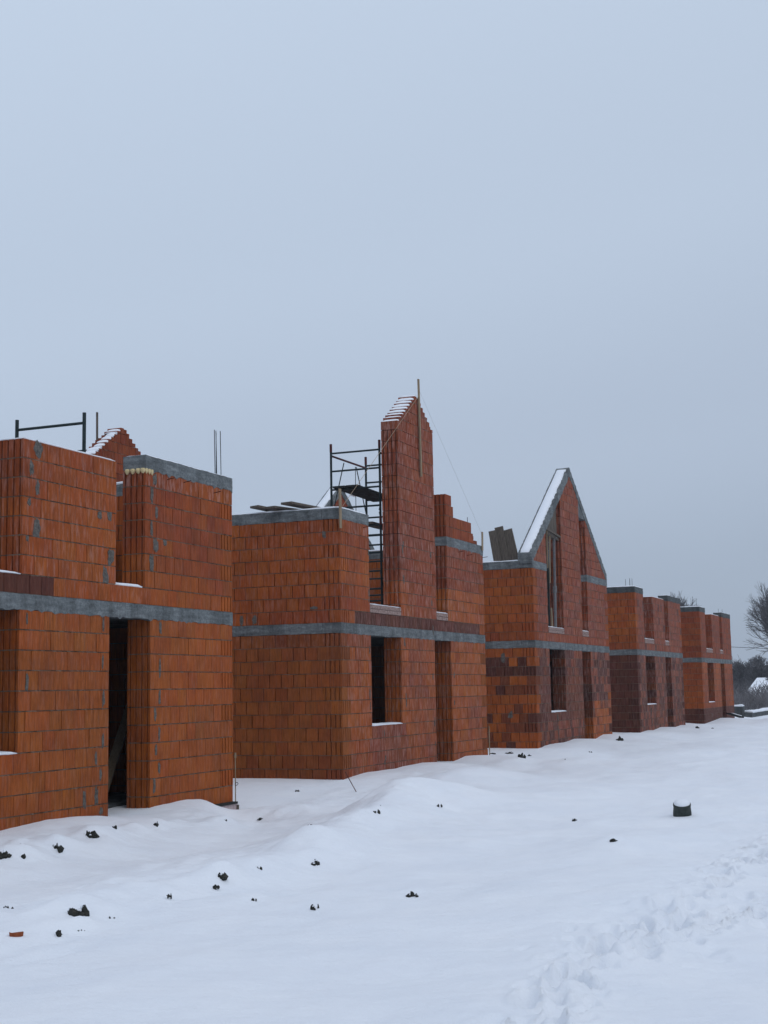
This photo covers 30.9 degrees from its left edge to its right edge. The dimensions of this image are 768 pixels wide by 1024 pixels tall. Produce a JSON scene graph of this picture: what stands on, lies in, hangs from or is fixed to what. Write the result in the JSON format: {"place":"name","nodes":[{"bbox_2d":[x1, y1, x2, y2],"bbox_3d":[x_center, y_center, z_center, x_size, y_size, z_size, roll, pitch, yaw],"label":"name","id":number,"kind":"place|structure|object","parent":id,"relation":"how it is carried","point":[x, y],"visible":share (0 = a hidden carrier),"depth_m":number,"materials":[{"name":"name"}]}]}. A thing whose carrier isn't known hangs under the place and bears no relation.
{"place":"outdoors","nodes":[
{"label":"outdoors","id":0,"kind":"place"},
{"bbox_2d":[0,709,767,1023],"bbox_3d":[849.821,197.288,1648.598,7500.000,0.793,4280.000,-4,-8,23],"label":"snow ground","id":1,"kind":"structure","parent":0,"point":[533,903],"depth_m":11.02,"materials":[{"name":"white snow"}]},
{"bbox_2d":[0,849,11,859],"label":"soil clod","id":2,"kind":"object","parent":1,"relation":"on","point":[4,854],"visible":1,"depth_m":14.55,"materials":[{"name":"black soil"}]},
{"bbox_2d":[9,931,23,936],"bbox_3d":[-2.592,3.002,9.780,0.102,0.090,0.053,0,-7,-6],"label":"clay shard","id":3,"kind":"object","parent":1,"relation":"on","point":[17,934],"visible":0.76,"depth_m":9.77,"materials":[{"name":"orange brick"}]},
{"bbox_2d":[55,930,61,936],"bbox_3d":[-2.320,3.025,9.913,0.048,0.089,0.060,1,-7,-12],"label":"soil clod","id":4,"kind":"object","parent":1,"relation":"on","point":[58,933],"visible":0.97,"depth_m":9.90,"materials":[{"name":"black soil"}]},
{"bbox_2d":[53,843,63,852],"bbox_3d":[-3.604,3.724,15.340,0.137,0.141,0.081,-4,-8,22],"label":"soil clod","id":5,"kind":"object","parent":1,"relation":"on","point":[60,848],"visible":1,"depth_m":15.32,"materials":[{"name":"black soil"}]},
{"bbox_2d":[67,905,89,916],"bbox_3d":[-2.291,3.020,10.418,0.172,0.143,0.122,0,-7,-9],"label":"soil clod","id":6,"kind":"object","parent":1,"relation":"on","point":[82,910],"visible":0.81,"depth_m":10.40,"materials":[{"name":"black soil"}]},
{"bbox_2d":[86,830,99,837],"bbox_3d":[-3.408,3.786,16.215,0.161,0.141,0.109,-5,-8,26],"label":"soil clod","id":7,"kind":"object","parent":1,"relation":"on","point":[93,834],"visible":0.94,"depth_m":16.18,"materials":[{"name":"black soil"}]},
{"bbox_2d":[0,430,238,830],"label":"brick house","id":8,"kind":"structure","parent":1,"relation":"on","point":[116,625],"depth_m":19.07,"materials":[{"name":"brick"}]},
{"bbox_2d":[15,412,85,451],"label":"scaffold tower","id":9,"kind":"structure","parent":8,"relation":"on","point":[82,423],"depth_m":20.09,"materials":[{"name":"black metal"}]},
{"bbox_2d":[218,872,228,880],"bbox_3d":[-1.389,3.143,11.962,0.098,0.083,0.079,-1,-7,3],"label":"soil clod","id":10,"kind":"object","parent":1,"relation":"on","point":[223,876],"visible":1,"depth_m":11.96,"materials":[{"name":"black soil"}]},
{"bbox_2d":[86,379,489,779],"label":"brick house","id":11,"kind":"structure","parent":1,"relation":"on","point":[337,674],"depth_m":26.84,"materials":[{"name":"brick"}]},
{"bbox_2d":[250,505,277,511],"bbox_3d":[-2.194,-0.039,26.893,0.240,0.100,0.848,-8,-10,43],"label":"wooden plank","id":12,"kind":"object","parent":11,"relation":"on","point":[259,507],"visible":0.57,"depth_m":26.66,"materials":[{"name":"grey wood"}]},
{"bbox_2d":[265,506,297,509],"bbox_3d":[-1.876,-0.049,26.798,0.240,0.045,0.951,-7,-9,37],"label":"wooden plank","id":13,"kind":"object","parent":11,"relation":"on","point":[277,508],"visible":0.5,"depth_m":26.52,"materials":[{"name":"grey wood"}]},
{"bbox_2d":[281,501,318,508],"bbox_3d":[-1.553,-0.110,26.723,0.260,0.065,1.044,-6,-9,35],"label":"wooden plank","id":14,"kind":"object","parent":13,"relation":"on","point":[298,505],"visible":0.64,"depth_m":26.49,"materials":[{"name":"grey wood"}]},
{"bbox_2d":[329,440,383,604],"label":"scaffold tower","id":15,"kind":"structure","parent":11,"relation":"on","point":[366,493],"depth_m":30.43,"materials":[{"name":"black metal"}]},
{"bbox_2d":[341,397,417,507],"bbox_3d":[-0.015,-1.313,28.117,0.008,2.957,4.165,-4,-8,23],"label":"mason line","id":16,"kind":"object","parent":11,"relation":"attached to","point":[377,455],"visible":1,"depth_m":27.80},
{"bbox_2d":[310,904,318,909],"bbox_3d":[-0.537,3.085,10.818,0.075,0.064,0.051,1,-7,-14],"label":"soil clod","id":17,"kind":"object","parent":1,"relation":"on","point":[312,907],"visible":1,"depth_m":10.81,"materials":[{"name":"black soil"}]},
{"bbox_2d":[311,858,319,865],"bbox_3d":[-0.665,3.399,13.402,0.091,0.120,0.054,4,-9,-36],"label":"soil clod","id":18,"kind":"object","parent":1,"relation":"on","point":[316,862],"visible":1,"depth_m":13.40,"materials":[{"name":"black soil"}]},
{"bbox_2d":[406,891,418,897],"bbox_3d":[0.233,3.169,11.464,0.106,0.078,0.067,1,-8,-18],"label":"soil clod","id":19,"kind":"object","parent":1,"relation":"on","point":[411,894],"visible":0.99,"depth_m":11.46,"materials":[{"name":"black soil"}]},
{"bbox_2d":[316,467,611,747],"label":"brick house","id":20,"kind":"structure","parent":1,"relation":"on","point":[547,652],"depth_m":39.24,"materials":[{"name":"brick"}]},
{"bbox_2d":[489,530,501,560],"bbox_3d":[3.043,0.938,38.068,0.348,0.893,0.040,-4,-8,23],"label":"wooden plank","id":21,"kind":"object","parent":20,"relation":"on","point":[494,543],"visible":1,"depth_m":38.05,"materials":[{"name":"grey wood"}]},
{"bbox_2d":[495,526,508,560],"bbox_3d":[3.232,0.877,38.050,0.397,0.990,0.040,-4,-8,23],"label":"wooden plank","id":22,"kind":"object","parent":20,"relation":"on","point":[502,544],"visible":1,"depth_m":38.02,"materials":[{"name":"grey wood"}]},
{"bbox_2d":[504,528,517,559],"bbox_3d":[3.473,0.902,37.999,0.434,0.913,0.040,-4,-8,23],"label":"wooden plank","id":23,"kind":"object","parent":20,"relation":"on","point":[511,545],"visible":1,"depth_m":37.98,"materials":[{"name":"grey wood"}]},
{"bbox_2d":[607,578,685,732],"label":"brick house","id":24,"kind":"structure","parent":1,"relation":"on","point":[646,666],"depth_m":49.48,"materials":[{"name":"brick"}]},
{"bbox_2d":[658,591,699,606],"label":"bare tree","id":25,"kind":"object","parent":1,"relation":"on","point":[682,603],"depth_m":146.60,"materials":[{"name":"grey plant"}]},
{"bbox_2d":[673,799,691,816],"bbox_3d":[3.933,4.013,18.307,0.246,0.463,0.246,0,12,22],"label":"pipe stub","id":26,"kind":"object","parent":1,"relation":"on","point":[681,807],"visible":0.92,"depth_m":18.20,"materials":[{"name":"grey plastic"}]},
{"bbox_2d":[680,597,734,723],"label":"brick house","id":27,"kind":"structure","parent":1,"relation":"on","point":[707,670],"depth_m":60.95,"materials":[{"name":"brick"}]},
{"bbox_2d":[726,713,743,717],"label":"wooden board","id":28,"kind":"object","parent":1,"relation":"on","point":[736,715],"visible":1,"depth_m":64.09,"materials":[{"name":"grey wood"}]},
{"bbox_2d":[732,660,751,693],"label":"bare tree","id":29,"kind":"object","parent":1,"relation":"on","point":[739,669],"visible":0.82,"depth_m":144.53,"materials":[{"name":"grey plant"}]},
{"bbox_2d":[732,656,766,695],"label":"thicket","id":30,"kind":"object","parent":1,"relation":"on","point":[748,683],"visible":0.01,"depth_m":153.85,"materials":[{"name":"grey plant"}]},
{"bbox_2d":[733,685,767,709],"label":"dry weeds","id":31,"kind":"object","parent":1,"relation":"on","point":[747,701],"visible":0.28,"depth_m":84.79,"materials":[{"name":"plant"}]},
{"bbox_2d":[733,680,767,698],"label":"bramble hedge","id":32,"kind":"object","parent":1,"relation":"on","point":[741,687],"visible":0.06,"depth_m":98.68,"materials":[{"name":"grey plant"}]},
{"bbox_2d":[734,704,767,716],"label":"foundation","id":33,"kind":"object","parent":1,"relation":"on","point":[739,709],"visible":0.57,"depth_m":72.86,"materials":[{"name":"concrete"}]},
{"bbox_2d":[740,661,767,686],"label":"bare tree","id":34,"kind":"object","parent":1,"relation":"on","point":[759,671],"visible":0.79,"depth_m":142.69,"materials":[{"name":"grey plant"}]},
{"bbox_2d":[744,581,767,653],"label":"bare tree","id":35,"kind":"object","parent":1,"relation":"on","point":[763,611],"visible":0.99,"depth_m":113.16,"materials":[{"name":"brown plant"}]},
{"bbox_2d":[745,655,766,682],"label":"bare tree","id":36,"kind":"object","parent":1,"relation":"on","point":[760,658],"visible":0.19,"depth_m":172.68,"materials":[{"name":"grey plant"}]},
{"bbox_2d":[745,678,767,692],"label":"shed","id":37,"kind":"structure","parent":1,"relation":"on","point":[758,681],"depth_m":135.08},
{"bbox_2d":[762,662,767,682],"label":"bare tree","id":38,"kind":"object","parent":1,"relation":"on","point":[766,666],"visible":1,"depth_m":120.52,"materials":[{"name":"grey plant"}]},
{"bbox_2d":[0,0,767,667],"label":"sky","id":39,"kind":"structure","parent":0,"point":[260,224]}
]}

